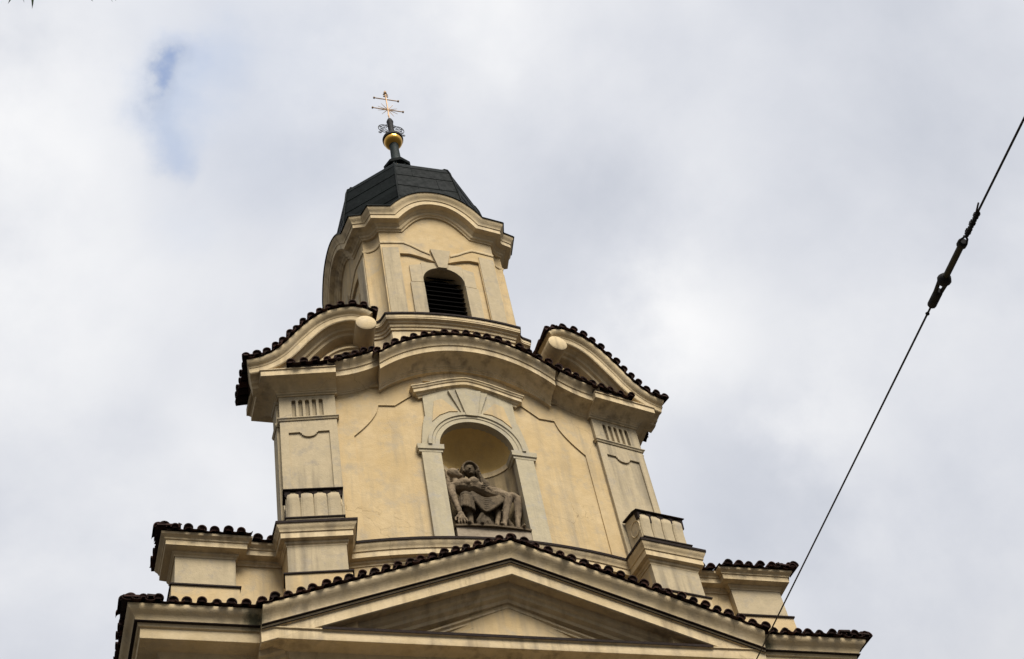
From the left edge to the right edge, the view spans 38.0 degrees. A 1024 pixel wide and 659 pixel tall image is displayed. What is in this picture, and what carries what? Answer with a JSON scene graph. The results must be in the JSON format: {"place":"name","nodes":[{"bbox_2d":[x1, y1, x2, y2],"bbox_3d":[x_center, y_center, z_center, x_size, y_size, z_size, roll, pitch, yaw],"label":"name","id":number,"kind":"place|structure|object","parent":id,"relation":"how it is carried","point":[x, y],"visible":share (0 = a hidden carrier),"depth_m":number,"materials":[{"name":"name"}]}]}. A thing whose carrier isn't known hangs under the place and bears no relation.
{"place":"outdoors","nodes":[
{"label":"outdoors","id":0,"kind":"place"},
{"bbox_2d":[113,91,872,658],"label":"church","id":1,"kind":"structure","parent":0,"point":[395,377],"depth_m":28.76,"materials":[{"name":"yellow paint"}]},
{"bbox_2d":[445,461,532,540],"bbox_3d":[-0.551,3.441,28.819,1.528,2.243,0.965,6,-51,-16],"label":"statue","id":2,"kind":"object","parent":1,"relation":"on","point":[480,502],"visible":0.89,"depth_m":28.47,"materials":[{"name":"stone"}]},
{"bbox_2d":[756,117,1023,658],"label":"span wire","id":3,"kind":"object","parent":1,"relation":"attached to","point":[944,281],"visible":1,"depth_m":15.01,"materials":[{"name":"metal"}]},
{"bbox_2d":[0,0,1023,658],"label":"sky","id":4,"kind":"structure","parent":0,"point":[757,208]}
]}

